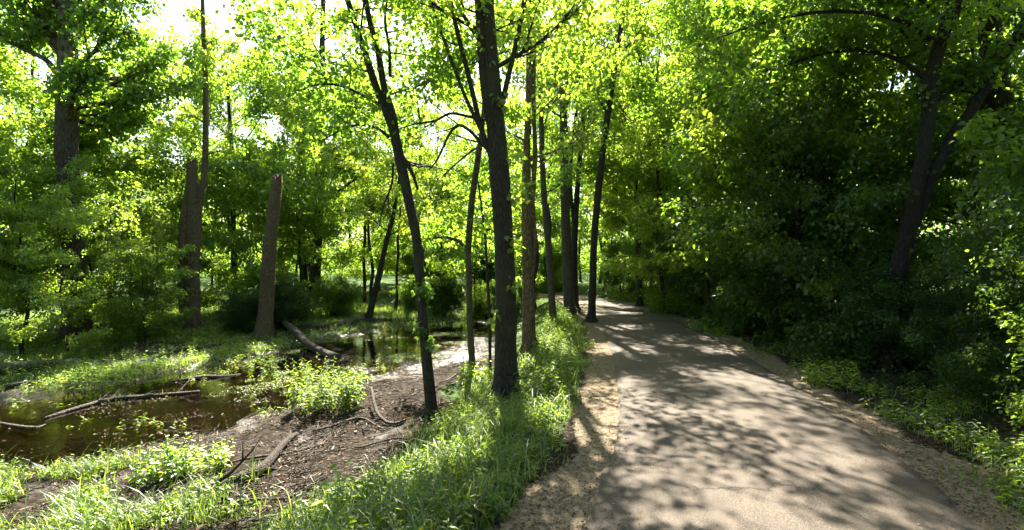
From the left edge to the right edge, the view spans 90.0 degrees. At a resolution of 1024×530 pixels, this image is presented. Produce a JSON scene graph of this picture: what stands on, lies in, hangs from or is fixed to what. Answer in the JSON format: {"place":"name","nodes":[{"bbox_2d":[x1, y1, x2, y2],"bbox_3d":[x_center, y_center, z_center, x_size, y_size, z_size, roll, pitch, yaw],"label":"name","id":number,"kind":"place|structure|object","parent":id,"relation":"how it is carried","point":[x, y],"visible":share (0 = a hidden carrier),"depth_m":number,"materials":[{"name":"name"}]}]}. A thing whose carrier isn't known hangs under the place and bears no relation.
{"place":"outdoors","nodes":[
{"label":"outdoors","id":0,"kind":"place"},
{"bbox_2d":[0,311,494,475],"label":"water","id":1,"kind":"structure","parent":0,"point":[54,433],"depth_m":10.05,"materials":[{"name":"liquid"}]},
{"bbox_2d":[0,330,492,470],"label":"floating leaves","id":2,"kind":"object","parent":1,"relation":"on","point":[198,389],"visible":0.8,"depth_m":10.27,"materials":[{"name":"green plant"}]},
{"bbox_2d":[57,325,494,407],"bbox_3d":[-4.424,2.711,16.803,5.606,0.029,15.970,0,0,17],"label":"water weed","id":3,"kind":"object","parent":1,"relation":"on","point":[336,365],"visible":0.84,"depth_m":14.98,"materials":[{"name":"green plant"}]},
{"bbox_2d":[0,267,1023,529],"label":"ground","id":4,"kind":"structure","parent":0,"point":[576,489],"depth_m":7.25,"materials":[{"name":"brown soil"}]},
{"bbox_2d":[0,358,76,374],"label":"fallen log","id":5,"kind":"object","parent":4,"relation":"on","point":[27,364],"visible":0.59,"depth_m":12.48,"materials":[{"name":"brown wood"}]},
{"bbox_2d":[0,80,102,281],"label":"young tree","id":6,"kind":"object","parent":4,"relation":"on","point":[42,125],"visible":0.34,"depth_m":16.73,"materials":[{"name":"green plant"}]},
{"bbox_2d":[0,18,109,248],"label":"young tree","id":7,"kind":"object","parent":4,"relation":"on","point":[7,58],"visible":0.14,"depth_m":17.62,"materials":[{"name":"green plant"}]},
{"bbox_2d":[0,151,119,355],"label":"young tree","id":8,"kind":"object","parent":4,"relation":"on","point":[79,163],"visible":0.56,"depth_m":14.88,"materials":[{"name":"green plant"}]},
{"bbox_2d":[0,1,130,315],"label":"tall tree","id":9,"kind":"object","parent":4,"relation":"on","point":[32,70],"visible":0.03,"depth_m":22.68,"materials":[{"name":"green plant"}]},
{"bbox_2d":[0,182,155,353],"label":"shrub","id":10,"kind":"object","parent":4,"relation":"on","point":[94,214],"visible":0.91,"depth_m":14.09,"materials":[{"name":"green plant"}]},
{"bbox_2d":[0,126,178,321],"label":"young tree","id":11,"kind":"object","parent":4,"relation":"on","point":[108,185],"visible":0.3,"depth_m":18.40,"materials":[{"name":"green plant"}]},
{"bbox_2d":[0,69,198,318],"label":"young tree","id":12,"kind":"object","parent":4,"relation":"on","point":[155,149],"visible":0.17,"depth_m":21.63,"materials":[{"name":"green plant"}]},
{"bbox_2d":[0,46,206,309],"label":"young tree","id":13,"kind":"object","parent":4,"relation":"on","point":[172,206],"visible":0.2,"depth_m":18.69,"materials":[{"name":"green plant"}]},
{"bbox_2d":[0,0,211,346],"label":"sycamore tree","id":14,"kind":"object","parent":4,"relation":"on","point":[64,30],"visible":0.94,"depth_m":16.86,"materials":[{"name":"green plant"}]},
{"bbox_2d":[32,196,203,336],"bbox_3d":[-14.067,0.331,18.676,4.402,5.311,4.230,0,0,8],"label":"shrub","id":15,"kind":"object","parent":4,"relation":"on","point":[141,231],"visible":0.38,"depth_m":18.52,"materials":[{"name":"green plant"}]},
{"bbox_2d":[43,362,213,418],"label":"fallen branch","id":16,"kind":"object","parent":4,"relation":"on","point":[114,397],"visible":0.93,"depth_m":10.40,"materials":[{"name":"brown wood"}]},
{"bbox_2d":[63,232,199,343],"bbox_3d":[-11.853,0.781,16.439,3.167,3.746,3.330,0,0,11],"label":"shrub","id":17,"kind":"object","parent":4,"relation":"on","point":[167,257],"visible":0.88,"depth_m":16.46,"materials":[{"name":"green plant"}]},
{"bbox_2d":[106,302,176,340],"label":"leafy plant","id":18,"kind":"object","parent":4,"relation":"on","point":[136,326],"visible":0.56,"depth_m":17.54,"materials":[{"name":"green plant"}]},
{"bbox_2d":[123,432,195,488],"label":"leafy plant","id":19,"kind":"object","parent":4,"relation":"on","point":[170,461],"visible":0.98,"depth_m":6.13,"materials":[{"name":"green plant"}]},
{"bbox_2d":[86,7,293,232],"bbox_3d":[-16.973,-5.410,26.894,7.604,15.939,9.068,0,0,16],"label":"tall tree","id":20,"kind":"object","parent":4,"relation":"on","point":[225,53],"visible":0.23,"depth_m":25.97,"materials":[{"name":"green plant"}]},
{"bbox_2d":[139,152,259,291],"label":"young tree","id":21,"kind":"object","parent":4,"relation":"on","point":[219,261],"visible":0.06,"depth_m":32.84,"materials":[{"name":"green plant"}]},
{"bbox_2d":[175,434,234,475],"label":"leafy plant","id":22,"kind":"object","parent":4,"relation":"on","point":[221,463],"visible":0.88,"depth_m":6.41,"materials":[{"name":"green plant"}]},
{"bbox_2d":[117,432,298,515],"bbox_3d":[-3.161,2.561,6.293,1.091,1.362,2.889,0,0,15],"label":"fallen branch","id":23,"kind":"object","parent":4,"relation":"on","point":[272,456],"visible":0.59,"depth_m":5.95,"materials":[{"name":"brown wood"}]},
{"bbox_2d":[173,0,245,331],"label":"dead tree","id":24,"kind":"object","parent":4,"relation":"on","point":[190,225],"visible":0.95,"depth_m":19.89,"materials":[{"name":"brown wood"}]},
{"bbox_2d":[146,28,284,297],"bbox_3d":[-15.244,-4.784,27.127,7.317,14.627,6.425,0,0,0],"label":"tree","id":25,"kind":"object","parent":4,"relation":"on","point":[256,106],"visible":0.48,"depth_m":26.18,"materials":[{"name":"green plant"}]},
{"bbox_2d":[178,59,264,298],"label":"slim tree","id":26,"kind":"object","parent":4,"relation":"on","point":[223,139],"visible":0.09,"depth_m":30.99,"materials":[{"name":"green plant"}]},
{"bbox_2d":[137,150,308,310],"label":"young tree","id":27,"kind":"object","parent":4,"relation":"on","point":[206,299],"visible":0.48,"depth_m":22.78,"materials":[{"name":"green plant"}]},
{"bbox_2d":[206,286,274,335],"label":"shrub","id":28,"kind":"object","parent":4,"relation":"on","point":[247,303],"visible":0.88,"depth_m":18.36,"materials":[{"name":"green plant"}]},
{"bbox_2d":[145,123,347,316],"bbox_3d":[-11.984,-1.672,24.167,8.071,9.737,7.754,0,0,-16],"label":"young tree","id":29,"kind":"object","parent":4,"relation":"on","point":[234,166],"visible":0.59,"depth_m":23.27,"materials":[{"name":"green plant"}]},
{"bbox_2d":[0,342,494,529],"bbox_3d":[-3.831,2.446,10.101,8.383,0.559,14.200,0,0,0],"label":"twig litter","id":30,"kind":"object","parent":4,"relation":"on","point":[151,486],"visible":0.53,"depth_m":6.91,"materials":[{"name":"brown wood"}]},
{"bbox_2d":[253,173,282,337],"bbox_3d":[-8.715,-0.223,18.164,0.856,6.062,1.225,0,0,-40],"label":"broken stump","id":31,"kind":"object","parent":4,"relation":"on","point":[264,324],"visible":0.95,"depth_m":18.03,"materials":[{"name":"brown wood"}]},
{"bbox_2d":[252,276,330,331],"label":"shrub","id":32,"kind":"object","parent":4,"relation":"on","point":[290,302],"visible":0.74,"depth_m":19.36,"materials":[{"name":"green plant"}]},
{"bbox_2d":[0,303,594,529],"bbox_3d":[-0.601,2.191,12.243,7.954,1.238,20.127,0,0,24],"label":"grass","id":33,"kind":"structure","parent":4,"relation":"on","point":[85,519],"depth_m":5.24,"materials":[{"name":"green plant"}]},
{"bbox_2d":[251,72,343,289],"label":"slim tree","id":34,"kind":"object","parent":4,"relation":"on","point":[327,158],"visible":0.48,"depth_m":24.89,"materials":[{"name":"green plant"}]},
{"bbox_2d":[239,174,368,289],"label":"young tree","id":35,"kind":"object","parent":4,"relation":"on","point":[331,268],"visible":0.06,"depth_m":36.37,"materials":[{"name":"green plant"}]},
{"bbox_2d":[240,0,377,301],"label":"tree","id":36,"kind":"object","parent":4,"relation":"on","point":[312,23],"visible":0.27,"depth_m":28.72,"materials":[{"name":"green plant"}]},
{"bbox_2d":[280,319,341,359],"bbox_3d":[-7.059,2.342,17.240,0.280,0.868,6.733,0,0,-38],"label":"fallen log","id":37,"kind":"object","parent":4,"relation":"on","point":[303,340],"visible":0.9,"depth_m":16.48,"materials":[{"name":"brown wood"}]},
{"bbox_2d":[221,70,402,289],"bbox_3d":[-10.869,-3.765,27.991,8.495,12.595,7.984,0,0,19],"label":"young tree","id":38,"kind":"object","parent":4,"relation":"on","point":[350,254],"visible":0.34,"depth_m":26.79,"materials":[{"name":"green plant"}]},
{"bbox_2d":[285,365,366,417],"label":"leafy plant","id":39,"kind":"object","parent":4,"relation":"on","point":[347,397],"visible":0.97,"depth_m":8.98,"materials":[{"name":"green plant"}]},
{"bbox_2d":[309,460,364,519],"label":"leafy plant","id":40,"kind":"object","parent":4,"relation":"on","point":[340,490],"visible":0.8,"depth_m":4.88,"materials":[{"name":"green plant"}]},
{"bbox_2d":[309,271,368,318],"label":"shrub","id":41,"kind":"object","parent":4,"relation":"on","point":[343,299],"visible":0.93,"depth_m":23.46,"materials":[{"name":"green plant"}]},
{"bbox_2d":[287,317,393,329],"bbox_3d":[-6.824,2.546,21.615,0.788,0.563,5.374,0,0,37],"label":"fallen log","id":42,"kind":"object","parent":4,"relation":"on","point":[328,325],"visible":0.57,"depth_m":20.96,"materials":[{"name":"brown wood"}]},
{"bbox_2d":[215,0,514,422],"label":"maple tree","id":43,"kind":"object","parent":4,"relation":"on","point":[379,88],"visible":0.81,"depth_m":8.46,"materials":[{"name":"green plant"}]},
{"bbox_2d":[325,71,405,299],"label":"slim tree","id":44,"kind":"object","parent":4,"relation":"on","point":[345,205],"visible":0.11,"depth_m":30.66,"materials":[{"name":"green plant"}]},
{"bbox_2d":[324,86,412,304],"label":"tall tree","id":45,"kind":"object","parent":4,"relation":"on","point":[358,194],"visible":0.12,"depth_m":32.89,"materials":[{"name":"green plant"}]},
{"bbox_2d":[336,161,435,290],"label":"young tree","id":46,"kind":"object","parent":4,"relation":"on","point":[390,263],"visible":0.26,"depth_m":37.55,"materials":[{"name":"green plant"}]},
{"bbox_2d":[334,100,443,323],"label":"young tree","id":47,"kind":"object","parent":4,"relation":"on","point":[369,177],"visible":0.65,"depth_m":22.39,"materials":[{"name":"green plant"}]},
{"bbox_2d":[354,73,435,308],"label":"slim tree","id":48,"kind":"object","parent":4,"relation":"on","point":[367,153],"visible":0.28,"depth_m":26.61,"materials":[{"name":"green plant"}]},
{"bbox_2d":[354,150,466,281],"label":"young tree","id":49,"kind":"object","parent":4,"relation":"on","point":[376,230],"visible":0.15,"depth_m":37.28,"materials":[{"name":"green plant"}]},
{"bbox_2d":[339,11,510,310],"bbox_3d":[-5.307,-5.888,30.098,9.345,17.599,9.528,0,0,27],"label":"tall tree","id":50,"kind":"object","parent":4,"relation":"on","point":[444,126],"visible":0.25,"depth_m":28.68,"materials":[{"name":"green plant"}]},
{"bbox_2d":[399,245,464,282],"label":"shrub","id":51,"kind":"object","parent":4,"relation":"on","point":[408,259],"visible":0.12,"depth_m":35.43,"materials":[{"name":"green plant"}]},
{"bbox_2d":[397,86,468,281],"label":"slim tree","id":52,"kind":"object","parent":4,"relation":"on","point":[427,114],"visible":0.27,"depth_m":33.15,"materials":[{"name":"green plant"}]},
{"bbox_2d":[426,274,465,317],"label":"shrub","id":53,"kind":"object","parent":4,"relation":"on","point":[448,294],"visible":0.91,"depth_m":25.73,"materials":[{"name":"green plant"}]},
{"bbox_2d":[425,131,516,283],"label":"young tree","id":54,"kind":"object","parent":4,"relation":"on","point":[470,145],"visible":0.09,"depth_m":39.01,"materials":[{"name":"green plant"}]},
{"bbox_2d":[400,159,544,310],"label":"young tree","id":55,"kind":"object","parent":4,"relation":"on","point":[443,204],"visible":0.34,"depth_m":27.14,"materials":[{"name":"green plant"}]},
{"bbox_2d":[456,356,493,382],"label":"leafy plant","id":56,"kind":"object","parent":4,"relation":"on","point":[472,374],"visible":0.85,"depth_m":10.98,"materials":[{"name":"green plant"}]},
{"bbox_2d":[460,279,494,316],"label":"shrub","id":57,"kind":"object","parent":4,"relation":"on","point":[479,301],"visible":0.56,"depth_m":26.48,"materials":[{"name":"green plant"}]},
{"bbox_2d":[464,252,494,287],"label":"tree","id":58,"kind":"object","parent":4,"relation":"on","point":[481,274],"visible":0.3,"depth_m":33.10,"materials":[{"name":"green plant"}]},
{"bbox_2d":[410,0,552,373],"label":"young tree","id":59,"kind":"object","parent":4,"relation":"on","point":[516,109],"visible":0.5,"depth_m":11.75,"materials":[{"name":"green plant"}]},
{"bbox_2d":[357,0,617,403],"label":"maple tree","id":60,"kind":"object","parent":4,"relation":"on","point":[494,96],"visible":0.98,"depth_m":8.20,"materials":[{"name":"green plant"}]},
{"bbox_2d":[439,148,540,363],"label":"young tree","id":61,"kind":"object","parent":4,"relation":"on","point":[523,190],"visible":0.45,"depth_m":12.97,"materials":[{"name":"green plant"}]},
{"bbox_2d":[449,69,540,224],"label":"slim tree","id":62,"kind":"object","parent":4,"relation":"on","point":[513,96],"visible":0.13,"depth_m":30.51,"materials":[{"name":"green plant"}]},
{"bbox_2d":[0,96,1021,279],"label":"wood","id":63,"kind":"object","parent":4,"relation":"on","point":[342,244],"visible":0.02,"depth_m":55.20,"materials":[{"name":"green plant"}]},
{"bbox_2d":[0,302,1023,512],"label":"leafy ground cover","id":64,"kind":"object","parent":4,"relation":"on","point":[1019,469],"visible":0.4,"depth_m":11.55,"materials":[{"name":"green plant"}]},
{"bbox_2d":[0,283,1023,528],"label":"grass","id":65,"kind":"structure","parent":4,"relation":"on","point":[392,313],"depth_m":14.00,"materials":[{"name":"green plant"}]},
{"bbox_2d":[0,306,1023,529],"bbox_3d":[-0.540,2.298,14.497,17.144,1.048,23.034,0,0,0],"label":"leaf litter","id":66,"kind":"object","parent":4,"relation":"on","point":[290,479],"visible":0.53,"depth_m":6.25,"materials":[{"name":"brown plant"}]},
{"bbox_2d":[479,13,574,308],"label":"slim tree","id":67,"kind":"object","parent":4,"relation":"on","point":[557,118],"visible":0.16,"depth_m":26.02,"materials":[{"name":"green plant"}]},
{"bbox_2d":[424,0,639,357],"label":"tree","id":68,"kind":"object","parent":4,"relation":"on","point":[529,244],"visible":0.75,"depth_m":13.30,"materials":[{"name":"green plant"}]},
{"bbox_2d":[495,0,591,321],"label":"tree","id":69,"kind":"object","parent":4,"relation":"on","point":[566,180],"visible":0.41,"depth_m":18.42,"materials":[{"name":"green plant"}]},
{"bbox_2d":[512,71,587,260],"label":"slim tree","id":70,"kind":"object","parent":4,"relation":"on","point":[548,198],"visible":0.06,"depth_m":29.58,"materials":[{"name":"green plant"}]},
{"bbox_2d":[535,243,582,292],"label":"shrub","id":71,"kind":"object","parent":4,"relation":"on","point":[557,274],"visible":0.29,"depth_m":36.18,"materials":[{"name":"green plant"}]},
{"bbox_2d":[515,131,626,269],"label":"young tree","id":72,"kind":"object","parent":4,"relation":"on","point":[554,227],"visible":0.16,"depth_m":37.21,"materials":[{"name":"green plant"}]},
{"bbox_2d":[514,0,631,313],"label":"tree","id":73,"kind":"object","parent":4,"relation":"on","point":[568,288],"visible":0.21,"depth_m":20.84,"materials":[{"name":"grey plant"}]},
{"bbox_2d":[531,34,624,310],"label":"tree","id":74,"kind":"object","parent":4,"relation":"on","point":[590,168],"visible":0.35,"depth_m":21.92,"materials":[{"name":"green plant"}]},
{"bbox_2d":[589,233,645,297],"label":"shrub","id":75,"kind":"object","parent":4,"relation":"on","point":[611,251],"visible":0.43,"depth_m":30.53,"materials":[{"name":"green plant"}]},
{"bbox_2d":[546,63,691,306],"bbox_3d":[5.705,-4.253,24.671,7.378,13.004,6.226,0,0,34],"label":"tree","id":76,"kind":"object","parent":4,"relation":"on","point":[613,220],"visible":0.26,"depth_m":24.61,"materials":[{"name":"green plant"}]},
{"bbox_2d":[540,0,705,322],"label":"tree","id":77,"kind":"object","parent":4,"relation":"on","point":[591,313],"visible":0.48,"depth_m":17.72,"materials":[{"name":"green plant"}]},
{"bbox_2d":[578,0,695,303],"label":"tree","id":78,"kind":"object","parent":4,"relation":"on","point":[621,110],"visible":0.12,"depth_m":23.28,"materials":[{"name":"green plant"}]},
{"bbox_2d":[573,100,711,289],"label":"young tree","id":79,"kind":"object","parent":4,"relation":"on","point":[620,272],"visible":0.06,"depth_m":28.29,"materials":[{"name":"green plant"}]},
{"bbox_2d":[596,4,694,312],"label":"slim tree","id":80,"kind":"object","parent":4,"relation":"on","point":[647,29],"visible":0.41,"depth_m":21.25,"materials":[{"name":"green plant"}]},
{"bbox_2d":[610,222,683,300],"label":"shrub","id":81,"kind":"object","parent":4,"relation":"on","point":[628,280],"visible":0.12,"depth_m":26.05,"materials":[{"name":"green plant"}]},
{"bbox_2d":[615,190,738,313],"bbox_3d":[7.918,-0.411,22.047,6.790,6.300,6.270,0,0,45],"label":"shrub","id":82,"kind":"object","parent":4,"relation":"on","point":[657,298],"visible":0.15,"depth_m":21.29,"materials":[{"name":"green plant"}]},
{"bbox_2d":[597,46,760,300],"bbox_3d":[8.134,-4.194,23.959,8.495,12.595,7.984,0,0,12],"label":"young tree","id":83,"kind":"object","parent":4,"relation":"on","point":[635,175],"visible":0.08,"depth_m":23.14,"materials":[{"name":"green plant"}]},
{"bbox_2d":[631,193,746,316],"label":"shrub","id":84,"kind":"object","parent":4,"relation":"on","point":[684,291],"visible":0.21,"depth_m":19.40,"materials":[{"name":"green plant"}]},
{"bbox_2d":[591,58,788,312],"bbox_3d":[7.639,-3.122,20.805,8.729,10.620,8.122,0,0,13],"label":"young tree","id":85,"kind":"object","parent":4,"relation":"on","point":[645,231],"visible":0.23,"depth_m":20.06,"materials":[{"name":"green plant"}]},
{"bbox_2d":[619,0,782,320],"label":"slim tree","id":86,"kind":"object","parent":4,"relation":"on","point":[646,101],"visible":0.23,"depth_m":17.39,"materials":[{"name":"green plant"}]},
{"bbox_2d":[630,0,870,304],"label":"young tree","id":87,"kind":"object","parent":4,"relation":"on","point":[676,179],"visible":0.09,"depth_m":17.90,"materials":[{"name":"green plant"}]},
{"bbox_2d":[690,203,838,335],"bbox_3d":[7.466,0.352,15.031,3.835,4.649,4.446,0,0,4],"label":"shrub","id":88,"kind":"object","parent":4,"relation":"on","point":[726,319],"visible":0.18,"depth_m":14.54,"materials":[{"name":"green plant"}]},
{"bbox_2d":[653,0,888,325],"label":"tree","id":89,"kind":"object","parent":4,"relation":"on","point":[724,49],"visible":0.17,"depth_m":14.79,"materials":[{"name":"green plant"}]},
{"bbox_2d":[648,0,962,324],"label":"young tree","id":90,"kind":"object","parent":4,"relation":"on","point":[709,128],"visible":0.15,"depth_m":13.12,"materials":[{"name":"green plant"}]},
{"bbox_2d":[659,0,965,341],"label":"tall tree","id":91,"kind":"object","parent":4,"relation":"on","point":[683,28],"visible":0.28,"depth_m":12.13,"materials":[{"name":"green plant"}]},
{"bbox_2d":[709,177,920,344],"bbox_3d":[7.624,0.234,12.842,4.308,4.470,4.600,0,0,-2],"label":"shrub","id":92,"kind":"object","parent":4,"relation":"on","point":[781,201],"visible":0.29,"depth_m":12.16,"materials":[{"name":"green plant"}]},
{"bbox_2d":[654,0,993,336],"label":"young tree","id":93,"kind":"object","parent":4,"relation":"on","point":[760,59],"visible":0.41,"depth_m":12.01,"materials":[{"name":"green plant"}]},
{"bbox_2d":[802,358,863,389],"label":"leafy plant","id":94,"kind":"object","parent":4,"relation":"on","point":[816,370],"visible":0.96,"depth_m":8.54,"materials":[{"name":"green plant"}]},
{"bbox_2d":[659,53,1023,376],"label":"young tree","id":95,"kind":"object","parent":4,"relation":"on","point":[872,197],"visible":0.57,"depth_m":10.84,"materials":[{"name":"green plant"}]},
{"bbox_2d":[695,0,1023,373],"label":"tree","id":96,"kind":"object","parent":4,"relation":"on","point":[933,79],"visible":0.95,"depth_m":9.52,"materials":[{"name":"green plant"}]},
{"bbox_2d":[741,0,1023,316],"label":"young tree","id":97,"kind":"object","parent":4,"relation":"on","point":[819,153],"visible":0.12,"depth_m":11.78,"materials":[{"name":"green plant"}]},
{"bbox_2d":[810,252,966,368],"bbox_3d":[7.124,1.071,9.788,2.201,2.668,2.552,0,0,-12],"label":"shrub","id":98,"kind":"object","parent":4,"relation":"on","point":[869,304],"visible":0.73,"depth_m":9.45,"materials":[{"name":"green plant"}]},
{"bbox_2d":[804,0,1023,342],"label":"tree","id":99,"kind":"object","parent":4,"relation":"on","point":[1003,97],"visible":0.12,"depth_m":11.35,"materials":[{"name":"green plant"}]},
{"bbox_2d":[805,0,1023,347],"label":"young tree","id":100,"kind":"object","parent":4,"relation":"on","point":[966,27],"visible":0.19,"depth_m":10.63,"materials":[{"name":"green plant"}]},
{"bbox_2d":[858,6,1023,315],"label":"young tree","id":101,"kind":"object","parent":4,"relation":"on","point":[965,214],"visible":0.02,"depth_m":13.08,"materials":[{"name":"green plant"}]},
{"bbox_2d":[894,252,1023,391],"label":"shrub","id":102,"kind":"object","parent":4,"relation":"on","point":[946,307],"visible":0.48,"depth_m":8.24,"materials":[{"name":"green plant"}]},
{"bbox_2d":[900,173,1023,409],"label":"shrub","id":103,"kind":"object","parent":4,"relation":"on","point":[970,377],"visible":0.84,"depth_m":7.00,"materials":[{"name":"green plant"}]},
{"bbox_2d":[941,185,1023,271],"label":"shrub","id":104,"kind":"object","parent":4,"relation":"on","point":[1012,215],"visible":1,"depth_m":5.29,"materials":[{"name":"green plant"}]},
{"bbox_2d":[948,0,1023,217],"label":"young tree","id":105,"kind":"object","parent":4,"relation":"on","point":[1016,166],"visible":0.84,"depth_m":8.11,"materials":[{"name":"green plant"}]},
{"bbox_2d":[965,248,1023,434],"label":"shrub","id":106,"kind":"object","parent":4,"relation":"on","point":[1019,324],"visible":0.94,"depth_m":6.00,"materials":[{"name":"green plant"}]},
{"bbox_2d":[0,0,1023,266],"label":"sky","id":107,"kind":"structure","parent":0,"point":[175,18],"materials":[{"name":"white"}]},
{"bbox_2d":[462,291,981,529],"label":"path","id":108,"kind":"structure","parent":0,"point":[748,437],"depth_m":5.22,"materials":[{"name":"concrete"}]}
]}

